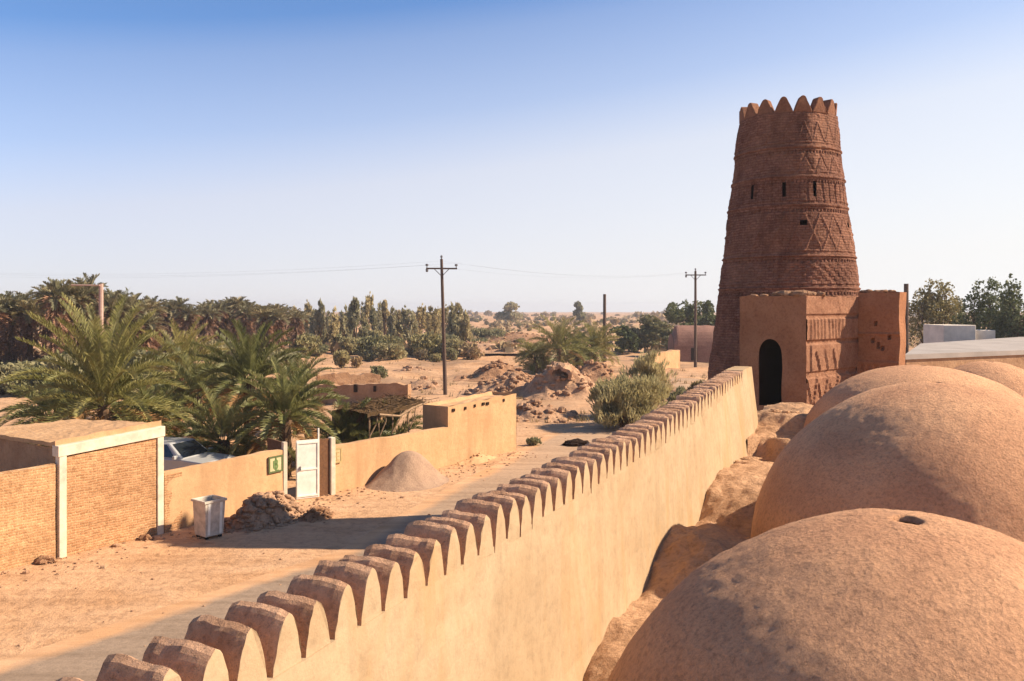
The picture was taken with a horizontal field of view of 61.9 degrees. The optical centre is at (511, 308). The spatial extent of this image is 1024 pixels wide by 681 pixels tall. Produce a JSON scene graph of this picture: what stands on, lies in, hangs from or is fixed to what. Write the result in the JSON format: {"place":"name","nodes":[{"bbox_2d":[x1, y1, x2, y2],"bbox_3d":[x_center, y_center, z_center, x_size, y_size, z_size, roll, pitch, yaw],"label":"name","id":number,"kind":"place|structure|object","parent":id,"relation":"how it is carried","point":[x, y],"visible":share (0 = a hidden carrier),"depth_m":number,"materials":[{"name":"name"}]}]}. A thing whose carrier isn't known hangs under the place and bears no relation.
{"place":"outdoors","nodes":[
{"label":"outdoors","id":0,"kind":"place"},
{"bbox_2d":[0,377,705,680],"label":"road","id":1,"kind":"structure","parent":0,"point":[83,656],"depth_m":22.21,"materials":[{"name":"sand"}]},
{"bbox_2d":[0,312,1022,660],"bbox_3d":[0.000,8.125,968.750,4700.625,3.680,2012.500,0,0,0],"label":"ground","id":2,"kind":"structure","parent":0,"point":[42,606],"depth_m":26.33,"materials":[{"name":"sand"}]},
{"bbox_2d":[0,293,16,362],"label":"grove palm","id":3,"kind":"object","parent":2,"relation":"on","point":[6,313],"visible":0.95,"depth_m":83.61,"materials":[{"name":"green plant"}]},
{"bbox_2d":[0,360,24,394],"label":"grove bush","id":4,"kind":"object","parent":2,"relation":"on","point":[6,368],"visible":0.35,"depth_m":72.42,"materials":[{"name":"green plant"}]},
{"bbox_2d":[0,294,33,362],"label":"grove palm","id":5,"kind":"object","parent":2,"relation":"on","point":[11,330],"visible":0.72,"depth_m":85.19,"materials":[{"name":"green plant"}]},
{"bbox_2d":[0,374,44,397],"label":"grove bush","id":6,"kind":"object","parent":2,"relation":"on","point":[7,386],"visible":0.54,"depth_m":69.61,"materials":[{"name":"green plant"}]},
{"bbox_2d":[0,463,55,570],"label":"yard wall","id":7,"kind":"structure","parent":2,"relation":"on","point":[27,516],"depth_m":24.84,"materials":[{"name":"beige brick"}]},
{"bbox_2d":[7,299,50,361],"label":"grove palm","id":8,"kind":"object","parent":2,"relation":"on","point":[29,323],"visible":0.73,"depth_m":85.44,"materials":[{"name":"green plant"}]},
{"bbox_2d":[0,373,94,447],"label":"date palm","id":9,"kind":"object","parent":2,"relation":"on","point":[16,414],"visible":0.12,"depth_m":41.81,"materials":[{"name":"green plant"}]},
{"bbox_2d":[32,277,75,355],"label":"grove palm","id":10,"kind":"object","parent":2,"relation":"on","point":[54,287],"visible":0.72,"depth_m":82.08,"materials":[{"name":"green plant"}]},
{"bbox_2d":[40,354,89,382],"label":"grove bush","id":11,"kind":"object","parent":2,"relation":"on","point":[48,365],"visible":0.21,"depth_m":70.97,"materials":[{"name":"green plant"}]},
{"bbox_2d":[46,285,84,351],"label":"grove palm","id":12,"kind":"object","parent":2,"relation":"on","point":[77,302],"visible":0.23,"depth_m":83.75,"materials":[{"name":"green plant"}]},
{"bbox_2d":[60,280,95,349],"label":"grove palm","id":13,"kind":"object","parent":2,"relation":"on","point":[82,297],"visible":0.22,"depth_m":84.74,"materials":[{"name":"green plant"}]},
{"bbox_2d":[66,283,96,349],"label":"grove palm","id":14,"kind":"object","parent":2,"relation":"on","point":[80,306],"visible":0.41,"depth_m":84.51,"materials":[{"name":"green plant"}]},
{"bbox_2d":[0,419,164,557],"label":"brick house","id":15,"kind":"structure","parent":2,"relation":"on","point":[109,483],"depth_m":26.99,"materials":[{"name":"brick"}]},
{"bbox_2d":[71,284,102,345],"bbox_3d":[-29.809,3.067,59.961,2.163,9.615,0.398,0,0,0],"label":"utility pole","id":16,"kind":"object","parent":2,"relation":"on","point":[100,299],"visible":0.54,"depth_m":59.86,"materials":[{"name":"concrete"}]},
{"bbox_2d":[71,272,108,350],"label":"grove palm","id":17,"kind":"object","parent":2,"relation":"on","point":[91,279],"visible":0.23,"depth_m":87.26,"materials":[{"name":"green plant"}]},
{"bbox_2d":[0,288,202,456],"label":"date palm","id":18,"kind":"object","parent":2,"relation":"on","point":[103,369],"visible":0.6,"depth_m":38.10,"materials":[{"name":"green plant"}]},
{"bbox_2d":[92,291,130,338],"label":"grove palm","id":19,"kind":"object","parent":2,"relation":"on","point":[109,300],"visible":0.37,"depth_m":85.37,"materials":[{"name":"green plant"}]},
{"bbox_2d":[118,293,149,353],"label":"grove palm","id":20,"kind":"object","parent":2,"relation":"on","point":[131,303],"visible":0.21,"depth_m":87.39,"materials":[{"name":"green plant"}]},
{"bbox_2d":[110,346,168,375],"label":"grove bush","id":21,"kind":"object","parent":2,"relation":"on","point":[132,360],"visible":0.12,"depth_m":75.24,"materials":[{"name":"green plant"}]},
{"bbox_2d":[130,311,168,350],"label":"grove palm","id":22,"kind":"object","parent":2,"relation":"on","point":[152,319],"visible":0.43,"depth_m":86.71,"materials":[{"name":"green plant"}]},
{"bbox_2d":[110,373,198,441],"bbox_3d":[-17.362,5.348,41.344,4.963,5.054,5.002,0,0,0],"label":"date palm","id":23,"kind":"object","parent":2,"relation":"on","point":[173,430],"visible":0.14,"depth_m":41.34,"materials":[{"name":"green plant"}]},
{"bbox_2d":[161,301,187,352],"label":"grove palm","id":24,"kind":"object","parent":2,"relation":"on","point":[171,315],"visible":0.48,"depth_m":133.56,"materials":[{"name":"green plant"}]},
{"bbox_2d":[129,316,230,420],"bbox_3d":[-22.690,4.179,57.640,7.406,7.391,7.343,0,0,0],"label":"date palm","id":25,"kind":"object","parent":2,"relation":"on","point":[183,347],"visible":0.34,"depth_m":57.06,"materials":[{"name":"green plant"}]},
{"bbox_2d":[174,305,204,352],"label":"grove palm","id":26,"kind":"object","parent":2,"relation":"on","point":[188,316],"visible":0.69,"depth_m":118.87,"materials":[{"name":"green plant"}]},
{"bbox_2d":[143,337,248,441],"bbox_3d":[-17.407,4.728,47.604,6.890,6.546,6.518,0,0,-30],"label":"date palm","id":27,"kind":"object","parent":2,"relation":"on","point":[191,381],"visible":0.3,"depth_m":46.95,"materials":[{"name":"green plant"}]},
{"bbox_2d":[164,437,234,470],"bbox_3d":[-14.460,6.588,36.744,5.334,1.825,2.525,0,0,18],"label":"parked car","id":28,"kind":"object","parent":2,"relation":"on","point":[179,452],"visible":0.19,"depth_m":36.02,"materials":[{"name":"white paint"}]},
{"bbox_2d":[191,495,226,539],"bbox_3d":[-9.976,6.881,28.099,0.825,1.262,0.818,0,0,38],"label":"waste bin","id":29,"kind":"object","parent":2,"relation":"on","point":[208,511],"visible":1,"depth_m":27.88,"materials":[{"name":"white metal"}]},
{"bbox_2d":[196,303,223,340],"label":"grove palm","id":30,"kind":"object","parent":2,"relation":"on","point":[209,329],"visible":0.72,"depth_m":125.50,"materials":[{"name":"green plant"}]},
{"bbox_2d":[161,382,276,456],"bbox_3d":[-13.256,5.909,38.818,5.411,5.024,5.502,0,0,-15],"label":"date palm","id":31,"kind":"object","parent":2,"relation":"on","point":[209,427],"visible":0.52,"depth_m":38.37,"materials":[{"name":"green plant"}]},
{"bbox_2d":[206,300,232,339],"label":"grove palm","id":32,"kind":"object","parent":2,"relation":"on","point":[224,312],"visible":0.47,"depth_m":130.58,"materials":[{"name":"green plant"}]},
{"bbox_2d":[164,449,282,532],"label":"garden wall","id":33,"kind":"structure","parent":2,"relation":"on","point":[236,481],"depth_m":30.29,"materials":[{"name":"paint"}]},
{"bbox_2d":[268,455,282,473],"bbox_3d":[-9.000,5.925,32.489,0.055,0.625,0.710,0,0,31],"label":"wall plaque","id":34,"kind":"object","parent":33,"relation":"attached to","point":[275,464],"depth_m":32.46,"materials":[{"name":"green paint"}]},
{"bbox_2d":[231,304,258,343],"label":"grove palm","id":35,"kind":"object","parent":2,"relation":"on","point":[247,316],"visible":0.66,"depth_m":118.28,"materials":[{"name":"green plant"}]},
{"bbox_2d":[184,318,313,440],"bbox_3d":[-13.477,4.164,43.691,6.572,7.422,6.429,0,0,0],"label":"date palm","id":36,"kind":"object","parent":2,"relation":"on","point":[246,358],"visible":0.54,"depth_m":43.24,"materials":[{"name":"green plant"}]},
{"bbox_2d":[251,309,276,349],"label":"grove palm","id":37,"kind":"object","parent":2,"relation":"on","point":[260,320],"visible":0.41,"depth_m":116.63,"materials":[{"name":"green plant"}]},
{"bbox_2d":[223,490,306,533],"bbox_3d":[-8.861,7.069,30.242,2.731,1.107,4.456,0,0,36],"label":"rubble heap","id":38,"kind":"object","parent":2,"relation":"on","point":[260,511],"visible":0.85,"depth_m":29.64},
{"bbox_2d":[263,309,291,348],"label":"grove palm","id":39,"kind":"object","parent":2,"relation":"on","point":[277,314],"visible":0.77,"depth_m":116.30,"materials":[{"name":"green plant"}]},
{"bbox_2d":[0,427,570,646],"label":"pebbles","id":40,"kind":"object","parent":2,"relation":"on","point":[26,571],"visible":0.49,"depth_m":28.13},
{"bbox_2d":[223,355,349,477],"bbox_3d":[-10.050,4.975,38.188,5.125,5.800,5.022,0,0,26],"label":"date palm","id":41,"kind":"object","parent":2,"relation":"on","point":[285,395],"visible":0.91,"depth_m":37.73,"materials":[{"name":"green plant"}]},
{"bbox_2d":[287,311,307,344],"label":"grove palm","id":42,"kind":"object","parent":2,"relation":"on","point":[297,318],"visible":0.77,"depth_m":135.57,"materials":[{"name":"green plant"}]},
{"bbox_2d":[267,428,334,498],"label":"gate","id":43,"kind":"structure","parent":2,"relation":"on","point":[315,467],"depth_m":33.66,"materials":[{"name":"metal"}]},
{"bbox_2d":[269,347,337,434],"bbox_3d":[-12.883,5.087,51.395,4.943,5.576,5.063,0,0,0],"label":"date palm","id":44,"kind":"object","parent":2,"relation":"on","point":[330,383],"visible":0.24,"depth_m":51.16,"materials":[{"name":"green plant"}]},
{"bbox_2d":[288,332,322,354],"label":"grove bush","id":45,"kind":"object","parent":2,"relation":"on","point":[304,340],"visible":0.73,"depth_m":132.62,"materials":[{"name":"green plant"}]},
{"bbox_2d":[298,505,336,522],"bbox_3d":[-7.020,7.341,30.747,1.324,0.583,1.782,0,0,36],"label":"rubble heap","id":46,"kind":"object","parent":2,"relation":"on","point":[316,513],"visible":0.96,"depth_m":30.39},
{"bbox_2d":[314,298,326,342],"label":"slender tree","id":47,"kind":"object","parent":2,"relation":"on","point":[320,323],"visible":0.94,"depth_m":156.83,"materials":[{"name":"green plant"}]},
{"bbox_2d":[326,306,339,342],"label":"slender tree","id":48,"kind":"object","parent":2,"relation":"on","point":[334,326],"visible":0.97,"depth_m":160.73,"materials":[{"name":"green plant"}]},
{"bbox_2d":[332,349,350,367],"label":"desert shrub","id":49,"kind":"object","parent":2,"relation":"on","point":[341,358],"visible":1,"depth_m":106.44,"materials":[{"name":"green plant"}]},
{"bbox_2d":[339,303,351,338],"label":"slender tree","id":50,"kind":"object","parent":2,"relation":"on","point":[344,329],"visible":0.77,"depth_m":156.28,"materials":[{"name":"green plant"}]},
{"bbox_2d":[316,372,380,384],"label":"ruined wall","id":51,"kind":"structure","parent":2,"relation":"on","point":[341,378],"depth_m":83.79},
{"bbox_2d":[337,335,359,354],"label":"grove bush","id":52,"kind":"object","parent":2,"relation":"on","point":[349,344],"visible":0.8,"depth_m":141.33,"materials":[{"name":"green plant"}]},
{"bbox_2d":[309,392,395,443],"bbox_3d":[-7.943,6.317,41.863,5.443,4.417,5.265,0,0,0],"label":"date palm","id":53,"kind":"object","parent":2,"relation":"on","point":[345,432],"visible":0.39,"depth_m":41.43,"materials":[{"name":"green plant"}]},
{"bbox_2d":[346,296,360,336],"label":"slender tree","id":54,"kind":"object","parent":2,"relation":"on","point":[353,316],"visible":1,"depth_m":143.69,"materials":[{"name":"green plant"}]},
{"bbox_2d":[313,382,410,403],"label":"ruined wall","id":55,"kind":"structure","parent":2,"relation":"on","point":[355,392],"depth_m":67.35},
{"bbox_2d":[357,312,369,339],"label":"slender tree","id":56,"kind":"object","parent":2,"relation":"on","point":[364,326],"visible":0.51,"depth_m":146.86,"materials":[{"name":"green plant"}]},
{"bbox_2d":[360,291,373,329],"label":"slender tree","id":57,"kind":"object","parent":2,"relation":"on","point":[366,308],"visible":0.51,"depth_m":193.51,"materials":[{"name":"green plant"}]},
{"bbox_2d":[357,333,389,358],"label":"grove bush","id":58,"kind":"object","parent":2,"relation":"on","point":[369,342],"visible":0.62,"depth_m":130.79,"materials":[{"name":"green plant"}]},
{"bbox_2d":[332,393,435,438],"bbox_3d":[-6.475,6.029,42.783,3.410,3.208,5.321,0,0,36],"label":"brush shelter","id":59,"kind":"object","parent":2,"relation":"on","point":[377,408],"visible":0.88,"depth_m":42.43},
{"bbox_2d":[371,342,407,359],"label":"grove bush","id":60,"kind":"object","parent":2,"relation":"on","point":[389,350],"visible":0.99,"depth_m":126.17,"materials":[{"name":"green plant"}]},
{"bbox_2d":[335,427,447,491],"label":"lane wall","id":61,"kind":"structure","parent":2,"relation":"on","point":[364,462],"depth_m":36.77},
{"bbox_2d":[387,306,399,335],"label":"slender tree","id":62,"kind":"object","parent":2,"relation":"on","point":[393,323],"visible":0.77,"depth_m":156.38,"materials":[{"name":"green plant"}]},
{"bbox_2d":[367,400,422,437],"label":"date palm","id":63,"kind":"object","parent":2,"relation":"on","point":[400,430],"visible":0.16,"depth_m":44.02,"materials":[{"name":"green plant"}]},
{"bbox_2d":[56,366,757,680],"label":"parapet wall","id":64,"kind":"structure","parent":2,"relation":"on","point":[543,573],"depth_m":7.93,"materials":[{"name":"paint"}]},
{"bbox_2d":[365,451,448,491],"bbox_3d":[-4.485,6.831,36.765,3.738,1.404,5.031,0,0,36],"label":"gravel heap","id":65,"kind":"object","parent":2,"relation":"on","point":[405,471],"visible":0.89,"depth_m":35.88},
{"bbox_2d":[398,305,418,342],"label":"slender tree","id":66,"kind":"object","parent":2,"relation":"on","point":[406,320],"visible":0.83,"depth_m":156.61,"materials":[{"name":"green plant"}]},
{"bbox_2d":[413,302,426,334],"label":"slender tree","id":67,"kind":"object","parent":2,"relation":"on","point":[421,314],"visible":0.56,"depth_m":180.21,"materials":[{"name":"green plant"}]},
{"bbox_2d":[410,375,438,391],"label":"earth mound","id":68,"kind":"object","parent":2,"relation":"on","point":[422,383],"visible":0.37,"depth_m":80.79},
{"bbox_2d":[407,329,446,357],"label":"grove bush","id":69,"kind":"object","parent":2,"relation":"on","point":[428,341],"visible":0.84,"depth_m":131.59,"materials":[{"name":"green plant"}]},
{"bbox_2d":[424,306,439,333],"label":"slender tree","id":70,"kind":"object","parent":2,"relation":"on","point":[432,319],"visible":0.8,"depth_m":158.07,"materials":[{"name":"green plant"}]},
{"bbox_2d":[425,255,457,394],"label":"utility pole","id":71,"kind":"object","parent":2,"relation":"on","point":[441,268],"visible":0.97,"depth_m":75.63,"materials":[{"name":"brown wood"}]},
{"bbox_2d":[445,302,462,338],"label":"slender tree","id":72,"kind":"object","parent":2,"relation":"on","point":[453,325],"visible":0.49,"depth_m":145.91,"materials":[{"name":"green plant"}]},
{"bbox_2d":[458,309,472,341],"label":"slender tree","id":73,"kind":"object","parent":2,"relation":"on","point":[465,330],"visible":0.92,"depth_m":146.00,"materials":[{"name":"green plant"}]},
{"bbox_2d":[423,391,515,465],"bbox_3d":[-2.034,6.098,43.203,1.675,3.305,5.470,0,0,37],"label":"mud hut","id":74,"kind":"object","parent":2,"relation":"on","point":[482,423],"visible":0.82,"depth_m":42.46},
{"bbox_2d":[455,342,484,359],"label":"desert shrub","id":75,"kind":"object","parent":2,"relation":"on","point":[469,351],"visible":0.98,"depth_m":126.23,"materials":[{"name":"green plant"}]},
{"bbox_2d":[456,453,496,465],"bbox_3d":[-1.676,7.319,41.899,1.581,0.419,4.313,0,0,36],"label":"sand heap","id":76,"kind":"object","parent":2,"relation":"on","point":[478,458],"visible":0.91,"depth_m":41.44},
{"bbox_2d":[433,341,527,352],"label":"earth mound","id":77,"kind":"object","parent":2,"relation":"on","point":[485,347],"visible":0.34,"depth_m":135.72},
{"bbox_2d":[457,371,529,397],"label":"earth mound","id":78,"kind":"object","parent":2,"relation":"on","point":[510,382],"visible":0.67,"depth_m":73.59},
{"bbox_2d":[453,359,534,380],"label":"earth mound","id":79,"kind":"object","parent":2,"relation":"on","point":[491,370],"visible":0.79,"depth_m":90.05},
{"bbox_2d":[287,343,708,422],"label":"dry grass","id":80,"kind":"structure","parent":2,"relation":"on","point":[412,411],"depth_m":77.88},
{"bbox_2d":[494,301,523,322],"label":"leafy tree","id":81,"kind":"object","parent":2,"relation":"on","point":[507,313],"visible":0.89,"depth_m":409.69,"materials":[{"name":"green plant"}]},
{"bbox_2d":[2,309,1020,355],"bbox_3d":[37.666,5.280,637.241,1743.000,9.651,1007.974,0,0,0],"label":"distant scrub","id":82,"kind":"object","parent":2,"relation":"on","point":[508,346],"visible":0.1,"depth_m":305.70,"materials":[{"name":"green plant"}]},
{"bbox_2d":[488,332,570,343],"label":"earth mound","id":83,"kind":"object","parent":2,"relation":"on","point":[512,336],"visible":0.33,"depth_m":175.90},
{"bbox_2d":[513,337,555,374],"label":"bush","id":84,"kind":"object","parent":2,"relation":"on","point":[533,366],"visible":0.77,"depth_m":106.63,"materials":[{"name":"green plant"}]},
{"bbox_2d":[516,398,588,422],"bbox_3d":[1.758,6.949,58.594,7.412,1.507,5.930,0,0,0],"label":"earth mound","id":85,"kind":"object","parent":2,"relation":"on","point":[535,409],"visible":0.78,"depth_m":57.67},
{"bbox_2d":[518,361,594,400],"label":"earth mound","id":86,"kind":"object","parent":2,"relation":"on","point":[547,385],"visible":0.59,"depth_m":72.03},
{"bbox_2d":[549,362,579,379],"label":"broken oven","id":87,"kind":"object","parent":86,"relation":"on","point":[567,367],"visible":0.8,"depth_m":72.12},
{"bbox_2d":[524,314,595,370],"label":"date palm","id":88,"kind":"object","parent":2,"relation":"on","point":[558,335],"visible":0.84,"depth_m":104.53,"materials":[{"name":"green plant"}]},
{"bbox_2d":[552,328,606,367],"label":"date palm","id":89,"kind":"object","parent":2,"relation":"on","point":[587,352],"visible":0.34,"depth_m":106.88,"materials":[{"name":"green plant"}]},
{"bbox_2d":[573,321,620,364],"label":"date palm","id":90,"kind":"object","parent":2,"relation":"on","point":[600,340],"visible":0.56,"depth_m":109.39,"materials":[{"name":"green plant"}]},
{"bbox_2d":[577,359,616,382],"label":"earth mound","id":91,"kind":"object","parent":2,"relation":"on","point":[596,370],"visible":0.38,"depth_m":88.31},
{"bbox_2d":[609,324,639,353],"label":"leafy tree","id":92,"kind":"object","parent":2,"relation":"on","point":[629,340],"visible":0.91,"depth_m":134.21,"materials":[{"name":"green plant"}]},
{"bbox_2d":[586,372,670,427],"bbox_3d":[7.485,5.850,53.889,5.674,3.750,6.254,0,0,0],"label":"tamarisk bush","id":93,"kind":"object","parent":2,"relation":"on","point":[624,399],"visible":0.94,"depth_m":52.63,"materials":[{"name":"green plant"}]},
{"bbox_2d":[618,349,676,407],"bbox_3d":[9.101,5.104,58.887,3.561,5.192,3.770,0,0,43],"label":"tamarisk bush","id":94,"kind":"object","parent":2,"relation":"on","point":[646,365],"visible":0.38,"depth_m":58.60,"materials":[{"name":"green plant"}]},
{"bbox_2d":[627,314,673,351],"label":"leafy tree","id":95,"kind":"object","parent":2,"relation":"on","point":[646,332],"visible":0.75,"depth_m":138.80,"materials":[{"name":"green plant"}]},
{"bbox_2d":[654,327,672,348],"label":"leafy tree","id":96,"kind":"object","parent":2,"relation":"on","point":[664,334],"visible":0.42,"depth_m":129.79,"materials":[{"name":"green plant"}]},
{"bbox_2d":[655,350,679,368],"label":"ruined wall","id":97,"kind":"structure","parent":2,"relation":"on","point":[672,357],"depth_m":103.19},
{"bbox_2d":[663,299,704,325],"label":"leafy tree","id":98,"kind":"object","parent":2,"relation":"on","point":[674,313],"visible":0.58,"depth_m":146.63,"materials":[{"name":"green plant"}]},
{"bbox_2d":[667,325,713,362],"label":"vaulted hut","id":99,"kind":"object","parent":2,"relation":"on","point":[681,338],"visible":0.56,"depth_m":119.15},
{"bbox_2d":[685,268,706,366],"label":"utility pole","id":100,"kind":"object","parent":2,"relation":"on","point":[695,275],"visible":0.95,"depth_m":108.56,"materials":[{"name":"brown wood"}]},
{"bbox_2d":[697,300,715,325],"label":"leafy tree","id":101,"kind":"object","parent":2,"relation":"on","point":[709,317],"visible":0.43,"depth_m":139.39,"materials":[{"name":"green plant"}]},
{"bbox_2d":[583,361,1023,680],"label":"castle roof","id":102,"kind":"structure","parent":2,"relation":"on","point":[867,525],"depth_m":6.73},
{"bbox_2d":[707,95,906,410],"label":"watchtower","id":103,"kind":"structure","parent":2,"relation":"on","point":[801,317],"depth_m":27.55,"materials":[{"name":"brick"}]},
{"bbox_2d":[904,284,908,353],"bbox_3d":[26.570,3.104,57.500,0.315,9.542,0.320,0,0,0],"label":"utility pole","id":104,"kind":"object","parent":2,"relation":"on","point":[906,287],"visible":0.45,"depth_m":57.36,"materials":[{"name":"brown wood"}]},
{"bbox_2d":[909,278,960,345],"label":"leafy tree","id":105,"kind":"object","parent":2,"relation":"on","point":[928,305],"visible":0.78,"depth_m":82.29,"materials":[{"name":"green plant"}]},
{"bbox_2d":[923,324,994,342],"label":"white hut","id":106,"kind":"object","parent":2,"relation":"on","point":[933,333],"visible":0.38,"depth_m":75.38,"materials":[{"name":"paint"}]},
{"bbox_2d":[905,337,1023,369],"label":"flat roof building","id":107,"kind":"structure","parent":2,"relation":"on","point":[954,354],"depth_m":50.79,"materials":[{"name":"grey concrete"}]},
{"bbox_2d":[950,276,1004,337],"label":"leafy tree","id":108,"kind":"object","parent":2,"relation":"on","point":[985,313],"visible":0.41,"depth_m":79.68,"materials":[{"name":"green plant"}]},
{"bbox_2d":[992,273,1023,337],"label":"leafy tree","id":109,"kind":"object","parent":2,"relation":"on","point":[1012,311],"visible":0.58,"depth_m":77.08,"materials":[{"name":"green plant"}]},
{"bbox_2d":[0,0,1023,311],"label":"sky","id":110,"kind":"structure","parent":0,"point":[147,139],"materials":[{"name":"blue"}]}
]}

